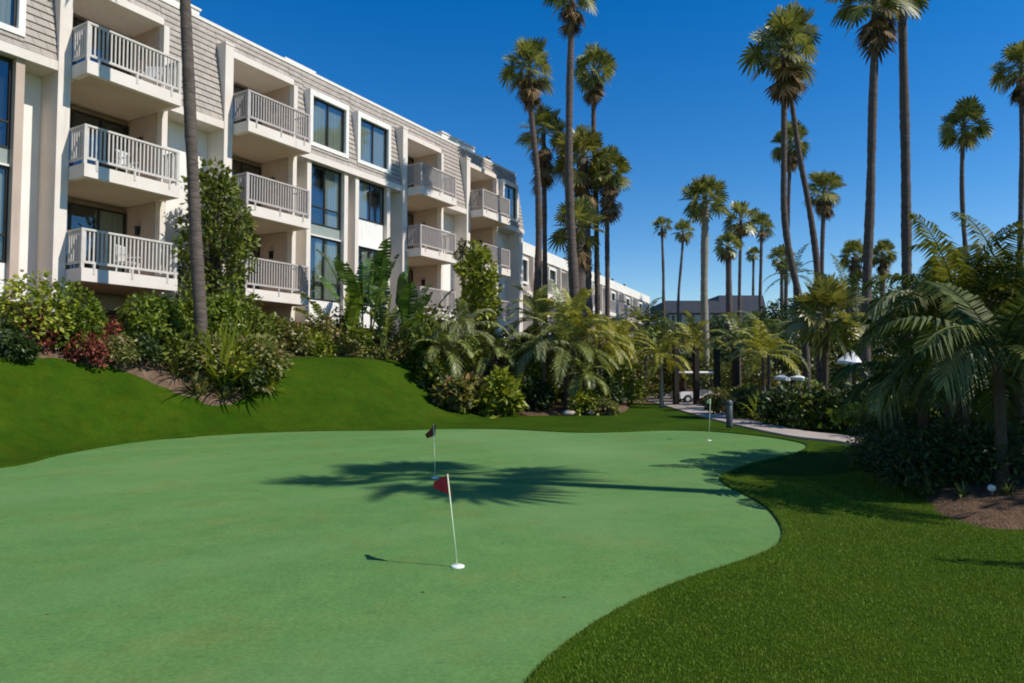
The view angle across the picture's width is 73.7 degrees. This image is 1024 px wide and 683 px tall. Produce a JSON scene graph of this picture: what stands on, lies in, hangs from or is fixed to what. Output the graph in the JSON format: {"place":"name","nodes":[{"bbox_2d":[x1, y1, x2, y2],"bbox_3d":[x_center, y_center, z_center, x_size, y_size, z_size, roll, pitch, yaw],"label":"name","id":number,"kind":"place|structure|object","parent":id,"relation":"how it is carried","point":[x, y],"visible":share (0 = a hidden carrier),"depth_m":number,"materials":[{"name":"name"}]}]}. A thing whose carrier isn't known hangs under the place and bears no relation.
{"place":"outdoors","nodes":[
{"label":"outdoors","id":0,"kind":"place"},
{"bbox_2d":[0,354,1023,682],"bbox_3d":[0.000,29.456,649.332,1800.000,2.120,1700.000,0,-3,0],"label":"lawn","id":1,"kind":"structure","parent":0,"point":[50,406],"depth_m":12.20,"materials":[{"name":"green plant"}]},
{"bbox_2d":[0,350,401,405],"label":"soil bed","id":2,"kind":"object","parent":1,"relation":"on","point":[155,373],"visible":0.12,"depth_m":17.95,"materials":[{"name":"brown soil"}]},
{"bbox_2d":[0,328,44,362],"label":"shrub","id":3,"kind":"object","parent":2,"relation":"on","point":[21,348],"visible":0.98,"depth_m":15.19,"materials":[{"name":"green plant"}]},
{"bbox_2d":[0,269,73,349],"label":"shrub","id":4,"kind":"object","parent":2,"relation":"on","point":[16,287],"visible":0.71,"depth_m":16.09,"materials":[{"name":"green plant"}]},
{"bbox_2d":[18,277,110,355],"bbox_3d":[-11.058,-0.600,16.939,1.928,2.101,1.767,2,-3,-38],"label":"shrub","id":5,"kind":"object","parent":2,"relation":"on","point":[75,303],"visible":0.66,"depth_m":16.88,"materials":[{"name":"green plant"}]},
{"bbox_2d":[62,330,112,369],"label":"shrub","id":6,"kind":"object","parent":2,"relation":"on","point":[97,351],"visible":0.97,"depth_m":16.57,"materials":[{"name":"red plant"}]},
{"bbox_2d":[100,333,141,366],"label":"shrub","id":7,"kind":"object","parent":2,"relation":"on","point":[124,350],"visible":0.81,"depth_m":17.20,"materials":[{"name":"green plant"}]},
{"bbox_2d":[114,329,164,366],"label":"shrub","id":8,"kind":"object","parent":2,"relation":"on","point":[144,345],"visible":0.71,"depth_m":17.68,"materials":[{"name":"green plant"}]},
{"bbox_2d":[108,289,175,351],"bbox_3d":[-10.036,-0.486,18.570,1.846,1.971,1.491,0,-3,0],"label":"shrub","id":9,"kind":"object","parent":2,"relation":"on","point":[143,315],"visible":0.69,"depth_m":18.36,"materials":[{"name":"green plant"}]},
{"bbox_2d":[143,294,194,340],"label":"shrub","id":10,"kind":"object","parent":2,"relation":"on","point":[184,324],"visible":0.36,"depth_m":19.19,"materials":[{"name":"green plant"}]},
{"bbox_2d":[151,330,218,371],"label":"shrub","id":11,"kind":"object","parent":2,"relation":"on","point":[181,351],"visible":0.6,"depth_m":18.28,"materials":[{"name":"green plant"}]},
{"bbox_2d":[179,0,209,379],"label":"fan palm","id":12,"kind":"object","parent":2,"relation":"on","point":[194,217],"visible":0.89,"depth_m":18.91,"materials":[{"name":"brown plant"}]},
{"bbox_2d":[174,331,243,379],"bbox_3d":[-8.325,0.486,18.939,1.859,1.538,1.963,-2,-4,43],"label":"shrub","id":13,"kind":"object","parent":2,"relation":"on","point":[206,358],"visible":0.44,"depth_m":18.45,"materials":[{"name":"green plant"}]},
{"bbox_2d":[165,156,261,338],"bbox_3d":[-10.169,-2.777,23.278,3.123,6.783,3.123,1,-3,-23],"label":"leafy tree","id":14,"kind":"object","parent":2,"relation":"on","point":[213,195],"visible":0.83,"depth_m":22.79,"materials":[{"name":"green plant"}]},
{"bbox_2d":[168,304,274,387],"bbox_3d":[-7.736,0.127,18.887,3.353,2.283,3.458,-2,-4,44],"label":"strap leaf plant","id":15,"kind":"object","parent":2,"relation":"on","point":[222,357],"visible":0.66,"depth_m":18.49,"materials":[{"name":"green plant"}]},
{"bbox_2d":[192,290,251,341],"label":"shrub","id":16,"kind":"object","parent":2,"relation":"on","point":[222,305],"visible":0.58,"depth_m":20.55,"materials":[{"name":"green plant"}]},
{"bbox_2d":[202,342,264,385],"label":"shrub","id":17,"kind":"object","parent":2,"relation":"on","point":[245,363],"visible":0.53,"depth_m":18.72,"materials":[{"name":"green plant"}]},
{"bbox_2d":[214,361,274,393],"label":"shrub","id":18,"kind":"object","parent":2,"relation":"on","point":[261,381],"visible":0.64,"depth_m":18.80,"materials":[{"name":"green plant"}]},
{"bbox_2d":[224,301,280,347],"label":"shrub","id":19,"kind":"object","parent":2,"relation":"on","point":[257,326],"visible":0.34,"depth_m":21.47,"materials":[{"name":"green plant"}]},
{"bbox_2d":[233,332,294,379],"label":"shrub","id":20,"kind":"object","parent":2,"relation":"on","point":[272,350],"visible":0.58,"depth_m":19.55,"materials":[{"name":"green plant"}]},
{"bbox_2d":[264,312,315,356],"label":"shrub","id":21,"kind":"object","parent":2,"relation":"on","point":[282,326],"visible":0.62,"depth_m":22.60,"materials":[{"name":"green plant"}]},
{"bbox_2d":[298,307,346,356],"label":"shrub","id":22,"kind":"object","parent":2,"relation":"on","point":[325,326],"visible":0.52,"depth_m":23.98,"materials":[{"name":"green plant"}]},
{"bbox_2d":[293,286,361,354],"bbox_3d":[-6.873,-0.882,25.439,2.349,3.054,2.561,1,-3,-27],"label":"bird of paradise plant","id":23,"kind":"object","parent":2,"relation":"on","point":[352,310],"visible":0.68,"depth_m":25.02,"materials":[{"name":"green plant"}]},
{"bbox_2d":[315,237,399,355],"bbox_3d":[-6.084,-1.475,26.378,3.535,4.322,4.737,0,-3,0],"label":"bird of paradise plant","id":24,"kind":"object","parent":2,"relation":"on","point":[380,265],"visible":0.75,"depth_m":25.75,"materials":[{"name":"green plant"}]},
{"bbox_2d":[333,290,447,359],"bbox_3d":[-4.763,-0.676,25.503,4.059,2.716,4.559,-1,-3,30],"label":"bird of paradise plant","id":25,"kind":"object","parent":2,"relation":"on","point":[380,316],"visible":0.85,"depth_m":25.89,"materials":[{"name":"green plant"}]},
{"bbox_2d":[364,261,453,357],"bbox_3d":[-4.115,-1.242,27.648,2.953,4.178,4.144,-2,-3,31],"label":"bird of paradise plant","id":26,"kind":"object","parent":2,"relation":"on","point":[405,294],"visible":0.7,"depth_m":27.16,"materials":[{"name":"green plant"}]},
{"bbox_2d":[0,0,523,374],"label":"apartment building","id":27,"kind":"structure","parent":1,"relation":"on","point":[327,168],"depth_m":24.38,"materials":[{"name":"white paint"}]},
{"bbox_2d":[0,165,8,262],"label":"window","id":28,"kind":"structure","parent":27,"relation":"in","point":[4,171],"depth_m":18.80,"materials":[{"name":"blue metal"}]},
{"bbox_2d":[0,55,12,148],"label":"window","id":29,"kind":"structure","parent":27,"relation":"in","point":[6,64],"depth_m":18.95,"materials":[{"name":"blue glass"}]},
{"bbox_2d":[65,202,125,272],"bbox_3d":[-13.901,-3.204,22.010,0.210,2.400,2.770,-2,-3,30],"label":"sliding door","id":30,"kind":"structure","parent":27,"relation":"in","point":[78,215],"depth_m":22.44,"materials":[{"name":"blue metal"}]},
{"bbox_2d":[68,108,128,172],"bbox_3d":[-13.901,-6.201,22.143,0.210,2.400,2.770,-2,-3,30],"label":"sliding door","id":31,"kind":"structure","parent":27,"relation":"in","point":[77,118],"depth_m":22.61,"materials":[{"name":"brown metal"}]},
{"bbox_2d":[71,16,129,74],"bbox_3d":[-13.901,-9.198,22.277,0.210,2.400,2.770,-2,-3,30],"label":"sliding door","id":32,"kind":"structure","parent":27,"relation":"in","point":[76,21],"depth_m":22.92,"materials":[{"name":"black glass"}]},
{"bbox_2d":[310,236,340,302],"bbox_3d":[-8.047,-3.040,28.942,0.210,2.650,1.894,-2,-3,30],"label":"window","id":33,"kind":"structure","parent":27,"relation":"in","point":[319,265],"depth_m":28.92,"materials":[{"name":"glass"}]},
{"bbox_2d":[311,163,340,230],"bbox_3d":[-8.047,-6.137,29.080,0.210,2.530,1.894,-2,-3,30],"label":"window","id":34,"kind":"structure","parent":27,"relation":"in","point":[324,181],"depth_m":29.19,"materials":[{"name":"glass"}]},
{"bbox_2d":[313,97,343,152],"bbox_3d":[-7.927,-9.183,29.144,0.210,1.934,1.894,-2,-3,30],"label":"window","id":35,"kind":"structure","parent":27,"relation":"in","point":[326,119],"depth_m":29.12,"materials":[{"name":"glass"}]},
{"bbox_2d":[359,180,383,225],"bbox_3d":[-6.625,-6.400,31.506,0.210,1.790,1.894,-2,-3,30],"label":"window","id":36,"kind":"structure","parent":27,"relation":"in","point":[369,194],"depth_m":31.64,"materials":[{"name":"blue glass"}]},
{"bbox_2d":[360,119,386,169],"bbox_3d":[-6.504,-9.075,31.554,0.210,1.934,1.894,-2,-3,30],"label":"window","id":37,"kind":"structure","parent":27,"relation":"in","point":[372,136],"depth_m":31.56,"materials":[{"name":"blue glass"}]},
{"bbox_2d":[0,429,805,682],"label":"putting green","id":38,"kind":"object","parent":1,"relation":"on","point":[342,577],"visible":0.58,"depth_m":6.20,"materials":[{"name":"green plant"}]},
{"bbox_2d":[0,428,813,682],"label":"turf edging","id":39,"kind":"object","parent":38,"relation":"on","point":[549,677],"visible":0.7,"depth_m":5.40,"materials":[{"name":"green plant"}]},
{"bbox_2d":[413,352,463,392],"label":"shrub","id":40,"kind":"object","parent":1,"relation":"on","point":[430,373],"visible":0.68,"depth_m":24.21,"materials":[{"name":"green plant"}]},
{"bbox_2d":[411,316,479,377],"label":"feather palm","id":41,"kind":"object","parent":1,"relation":"on","point":[443,337],"visible":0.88,"depth_m":24.81,"materials":[{"name":"green plant"}]},
{"bbox_2d":[428,372,474,413],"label":"shrub","id":42,"kind":"object","parent":1,"relation":"on","point":[450,392],"visible":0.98,"depth_m":23.27,"materials":[{"name":"green plant"}]},
{"bbox_2d":[497,36,554,333],"bbox_3d":[0.792,-7.273,38.368,3.385,19.943,3.556,0,-3,0],"label":"fan palm","id":43,"kind":"object","parent":1,"relation":"on","point":[529,86],"visible":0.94,"depth_m":38.34,"materials":[{"name":"green plant"}]},
{"bbox_2d":[514,102,565,332],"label":"fan palm","id":44,"kind":"object","parent":1,"relation":"on","point":[543,119],"visible":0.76,"depth_m":41.24,"materials":[{"name":"green plant"}]},
{"bbox_2d":[469,377,630,415],"bbox_3d":[1.195,2.179,31.424,8.800,1.941,13.400,0,-3,0],"label":"planting bed","id":45,"kind":"object","parent":1,"relation":"on","point":[560,409],"visible":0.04,"depth_m":25.65,"materials":[{"name":"brown soil"}]},
{"bbox_2d":[421,298,509,372],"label":"feather palm","id":46,"kind":"object","parent":45,"relation":"on","point":[461,323],"visible":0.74,"depth_m":26.05,"materials":[{"name":"green plant"}]},
{"bbox_2d":[452,239,503,376],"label":"leafy tree","id":47,"kind":"object","parent":45,"relation":"on","point":[479,296],"visible":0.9,"depth_m":30.31,"materials":[{"name":"green plant"}]},
{"bbox_2d":[464,334,525,375],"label":"feather palm","id":48,"kind":"object","parent":45,"relation":"on","point":[481,361],"visible":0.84,"depth_m":25.90,"materials":[{"name":"green plant"}]},
{"bbox_2d":[472,364,528,416],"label":"shrub","id":49,"kind":"object","parent":45,"relation":"on","point":[498,379],"visible":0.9,"depth_m":24.41,"materials":[{"name":"green plant"}]},
{"bbox_2d":[496,283,567,346],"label":"feather palm","id":50,"kind":"object","parent":45,"relation":"on","point":[537,310],"visible":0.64,"depth_m":30.80,"materials":[{"name":"green plant"}]},
{"bbox_2d":[514,371,556,411],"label":"shrub","id":51,"kind":"object","parent":45,"relation":"on","point":[534,393],"visible":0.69,"depth_m":25.85,"materials":[{"name":"green plant"}]},
{"bbox_2d":[501,332,576,401],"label":"feather palm","id":52,"kind":"object","parent":45,"relation":"on","point":[540,351],"visible":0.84,"depth_m":26.20,"materials":[{"name":"green plant"}]},
{"bbox_2d":[507,281,623,406],"bbox_3d":[2.142,0.170,26.868,4.717,5.352,4.485,0,-3,0],"label":"feather palm","id":53,"kind":"object","parent":45,"relation":"on","point":[569,335],"visible":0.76,"depth_m":26.40,"materials":[{"name":"green plant"}]},
{"bbox_2d":[542,0,597,396],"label":"fan palm","id":54,"kind":"object","parent":45,"relation":"on","point":[572,17],"visible":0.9,"depth_m":30.31,"materials":[{"name":"brown plant"}]},
{"bbox_2d":[530,287,619,400],"bbox_3d":[2.491,0.304,27.393,3.728,5.130,4.119,0,-3,0],"label":"feather palm","id":55,"kind":"object","parent":45,"relation":"on","point":[576,307],"visible":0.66,"depth_m":27.36,"materials":[{"name":"green plant"}]},
{"bbox_2d":[547,194,607,362],"bbox_3d":[3.530,-2.134,35.161,3.108,10.886,3.095,-2,-3,39],"label":"fan palm","id":56,"kind":"object","parent":45,"relation":"on","point":[583,211],"visible":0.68,"depth_m":35.02,"materials":[{"name":"green plant"}]},
{"bbox_2d":[556,352,611,396],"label":"feather palm","id":57,"kind":"object","parent":45,"relation":"on","point":[584,369],"visible":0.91,"depth_m":25.48,"materials":[{"name":"green plant"}]},
{"bbox_2d":[557,302,637,373],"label":"feather palm","id":58,"kind":"object","parent":45,"relation":"on","point":[610,344],"visible":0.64,"depth_m":28.89,"materials":[{"name":"green plant"}]},
{"bbox_2d":[597,350,649,405],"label":"shrub","id":59,"kind":"object","parent":45,"relation":"on","point":[623,368],"visible":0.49,"depth_m":31.63,"materials":[{"name":"green plant"}]},
{"bbox_2d":[505,241,653,386],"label":"apartment building","id":60,"kind":"structure","parent":1,"relation":"on","point":[557,270],"depth_m":53.12,"materials":[{"name":"white paint"}]},
{"bbox_2d":[550,122,614,346],"bbox_3d":[4.204,-4.956,40.272,3.936,16.098,4.081,0,-3,0],"label":"fan palm","id":61,"kind":"object","parent":1,"relation":"on","point":[587,140],"visible":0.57,"depth_m":39.99,"materials":[{"name":"green plant"}]},
{"bbox_2d":[574,42,617,370],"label":"fan palm","id":62,"kind":"object","parent":1,"relation":"on","point":[594,54],"visible":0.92,"depth_m":40.77,"materials":[{"name":"green plant"}]},
{"bbox_2d":[628,332,696,407],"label":"feather palm","id":63,"kind":"object","parent":1,"relation":"on","point":[657,360],"visible":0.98,"depth_m":30.34,"materials":[{"name":"green plant"}]},
{"bbox_2d":[725,382,767,419],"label":"shrub","id":64,"kind":"object","parent":1,"relation":"on","point":[738,407],"visible":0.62,"depth_m":22.71,"materials":[{"name":"green plant"}]},
{"bbox_2d":[724,319,801,394],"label":"feather palm","id":65,"kind":"object","parent":1,"relation":"on","point":[761,350],"visible":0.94,"depth_m":27.77,"materials":[{"name":"green plant"}]},
{"bbox_2d":[721,310,815,395],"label":"feather palm","id":66,"kind":"object","parent":1,"relation":"on","point":[775,326],"visible":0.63,"depth_m":31.88,"materials":[{"name":"green plant"}]},
{"bbox_2d":[754,383,805,425],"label":"shrub","id":67,"kind":"object","parent":1,"relation":"on","point":[775,404],"visible":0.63,"depth_m":20.22,"materials":[{"name":"green plant"}]},
{"bbox_2d":[783,377,833,429],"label":"shrub","id":68,"kind":"object","parent":1,"relation":"on","point":[806,402],"visible":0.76,"depth_m":18.96,"materials":[{"name":"green plant"}]},
{"bbox_2d":[782,271,871,393],"bbox_3d":[10.614,0.185,23.116,3.032,5.188,3.006,0,-3,0],"label":"fan palm","id":69,"kind":"object","parent":1,"relation":"on","point":[828,293],"visible":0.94,"depth_m":22.78,"materials":[{"name":"green plant"}]},
{"bbox_2d":[813,378,867,431],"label":"shrub","id":70,"kind":"object","parent":1,"relation":"on","point":[839,395],"visible":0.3,"depth_m":18.45,"materials":[{"name":"green plant"}]},
{"bbox_2d":[822,0,921,390],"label":"fan palm","id":71,"kind":"object","parent":1,"relation":"on","point":[876,34],"visible":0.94,"depth_m":28.30,"materials":[{"name":"brown plant"}]},
{"bbox_2d":[825,395,939,454],"bbox_3d":[7.109,1.626,12.984,2.217,1.212,1.585,1,-3,-24],"label":"shrub","id":72,"kind":"object","parent":1,"relation":"on","point":[845,418],"visible":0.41,"depth_m":12.87,"materials":[{"name":"green plant"}]},
{"bbox_2d":[869,0,930,383],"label":"fan palm","id":73,"kind":"object","parent":1,"relation":"on","point":[906,222],"visible":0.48,"depth_m":30.30,"materials":[{"name":"brown plant"}]},
{"bbox_2d":[921,457,1023,529],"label":"bark bed","id":74,"kind":"object","parent":1,"relation":"on","point":[978,505],"visible":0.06,"depth_m":7.72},
{"bbox_2d":[841,418,949,486],"bbox_3d":[5.411,1.585,9.534,1.357,1.050,1.435,-2,-3,43],"label":"shrub","id":75,"kind":"object","parent":74,"relation":"on","point":[864,450],"visible":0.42,"depth_m":9.44,"materials":[{"name":"green plant"}]},
{"bbox_2d":[844,403,947,462],"bbox_3d":[6.115,1.528,10.878,1.514,1.119,1.691,0,-3,0],"label":"shrub","id":76,"kind":"object","parent":74,"relation":"on","point":[881,429],"visible":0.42,"depth_m":10.83,"materials":[{"name":"green plant"}]},
{"bbox_2d":[828,312,1023,433],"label":"feather palm","id":77,"kind":"object","parent":74,"relation":"on","point":[874,385],"visible":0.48,"depth_m":10.27,"materials":[{"name":"green plant"}]},
{"bbox_2d":[859,426,993,499],"bbox_3d":[5.412,1.579,8.878,1.506,0.912,1.557,0,-3,0],"label":"shrub","id":78,"kind":"object","parent":74,"relation":"on","point":[923,467],"visible":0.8,"depth_m":8.68,"materials":[{"name":"green plant"}]},
{"bbox_2d":[848,212,1023,438],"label":"feather palm","id":79,"kind":"object","parent":74,"relation":"on","point":[942,268],"visible":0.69,"depth_m":10.45,"materials":[{"name":"green plant"}]},
{"bbox_2d":[859,268,1022,418],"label":"feather palm","id":80,"kind":"object","parent":74,"relation":"on","point":[876,340],"visible":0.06,"depth_m":11.83,"materials":[{"name":"green plant"}]},
{"bbox_2d":[870,280,1023,484],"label":"feather palm","id":81,"kind":"object","parent":74,"relation":"on","point":[971,338],"visible":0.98,"depth_m":8.19,"materials":[{"name":"green plant"}]},
{"bbox_2d":[883,212,1023,427],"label":"feather palm","id":82,"kind":"object","parent":74,"relation":"on","point":[1001,252],"visible":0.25,"depth_m":10.87,"materials":[{"name":"green plant"}]},
{"bbox_2d":[908,414,1023,485],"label":"shrub","id":83,"kind":"object","parent":74,"relation":"on","point":[952,437],"visible":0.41,"depth_m":8.66,"materials":[{"name":"green plant"}]},
{"bbox_2d":[939,420,1023,489],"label":"shrub","id":84,"kind":"object","parent":74,"relation":"on","point":[1013,453],"visible":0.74,"depth_m":8.27,"materials":[{"name":"green plant"}]},
{"bbox_2d":[191,0,1023,372],"label":"sky","id":85,"kind":"structure","parent":0,"point":[678,105],"materials":[{"name":"blue"}]},
{"bbox_2d":[639,394,868,444],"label":"path","id":86,"kind":"structure","parent":0,"point":[691,408],"depth_m":19.76,"materials":[{"name":"concrete"}]},
{"bbox_2d":[624,382,1007,403],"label":"ground","id":87,"kind":"structure","parent":0,"point":[637,401],"depth_m":36.24,"materials":[{"name":"soil"}]},
{"bbox_2d":[587,144,633,350],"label":"fan palm","id":88,"kind":"object","parent":87,"relation":"on","point":[617,180],"visible":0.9,"depth_m":40.09,"materials":[{"name":"green plant"}]},
{"bbox_2d":[612,297,677,401],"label":"feather palm","id":89,"kind":"object","parent":87,"relation":"on","point":[647,317],"visible":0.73,"depth_m":35.96,"materials":[{"name":"green plant"}]},
{"bbox_2d":[661,310,731,367],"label":"feather palm","id":90,"kind":"object","parent":87,"relation":"on","point":[694,333],"visible":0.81,"depth_m":37.87,"materials":[{"name":"green plant"}]},
{"bbox_2d":[678,174,733,389],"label":"fan palm","id":91,"kind":"object","parent":87,"relation":"on","point":[695,209],"visible":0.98,"depth_m":40.02,"materials":[{"name":"green plant"}]},
{"bbox_2d":[650,295,766,362],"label":"hotel building","id":92,"kind":"structure","parent":87,"relation":"on","point":[717,305],"depth_m":104.77,"materials":[{"name":"grey stone"}]},
{"bbox_2d":[713,230,744,387],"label":"fan palm","id":93,"kind":"object","parent":87,"relation":"on","point":[726,254],"visible":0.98,"depth_m":66.14,"materials":[{"name":"green plant"}]},
{"bbox_2d":[700,312,779,387],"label":"feather palm","id":94,"kind":"object","parent":87,"relation":"on","point":[729,319],"visible":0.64,"depth_m":35.79,"materials":[{"name":"green plant"}]},
{"bbox_2d":[722,200,760,322],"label":"fan palm","id":95,"kind":"object","parent":87,"relation":"on","point":[740,229],"visible":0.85,"depth_m":72.31,"materials":[{"name":"green plant"}]},
{"bbox_2d":[720,347,783,397],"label":"shrub","id":96,"kind":"object","parent":87,"relation":"on","point":[756,377],"visible":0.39,"depth_m":37.59,"materials":[{"name":"green plant"}]},
{"bbox_2d":[747,211,775,313],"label":"fan palm","id":97,"kind":"object","parent":87,"relation":"on","point":[763,221],"visible":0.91,"depth_m":88.41,"materials":[{"name":"green plant"}]},
{"bbox_2d":[736,6,819,393],"bbox_3d":[13.727,-6.812,34.374,4.019,20.168,3.959,0,-3,0],"label":"fan palm","id":98,"kind":"object","parent":87,"relation":"on","point":[792,23],"visible":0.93,"depth_m":34.25,"materials":[{"name":"green plant"}]},
{"bbox_2d":[765,330,815,394],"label":"shrub","id":99,"kind":"object","parent":87,"relation":"on","point":[775,361],"visible":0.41,"depth_m":39.65,"materials":[{"name":"green plant"}]},
{"bbox_2d":[769,120,812,388],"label":"fan palm","id":100,"kind":"object","parent":87,"relation":"on","point":[792,164],"visible":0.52,"depth_m":60.41,"materials":[{"name":"green plant"}]},
{"bbox_2d":[761,0,822,397],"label":"fan palm","id":101,"kind":"object","parent":87,"relation":"on","point":[812,228],"visible":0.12,"depth_m":36.27,"materials":[{"name":"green plant"}]},
{"bbox_2d":[802,169,846,277],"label":"fan palm","id":102,"kind":"object","parent":87,"relation":"on","point":[824,200],"visible":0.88,"depth_m":58.30,"materials":[{"name":"green plant"}]},
{"bbox_2d":[837,237,874,376],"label":"fan palm","id":103,"kind":"object","parent":87,"relation":"on","point":[853,246],"visible":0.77,"depth_m":54.11,"materials":[{"name":"green plant"}]},
{"bbox_2d":[872,238,898,344],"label":"fan palm","id":104,"kind":"object","parent":87,"relation":"on","point":[883,249],"visible":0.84,"depth_m":56.07,"materials":[{"name":"green plant"}]},
{"bbox_2d":[936,94,994,383],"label":"fan palm","id":105,"kind":"object","parent":87,"relation":"on","point":[971,108],"visible":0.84,"depth_m":46.36,"materials":[{"name":"green plant"}]},
{"bbox_2d":[987,40,1023,382],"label":"fan palm","id":106,"kind":"object","parent":87,"relation":"on","point":[1014,52],"visible":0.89,"depth_m":44.65,"materials":[{"name":"green plant"}]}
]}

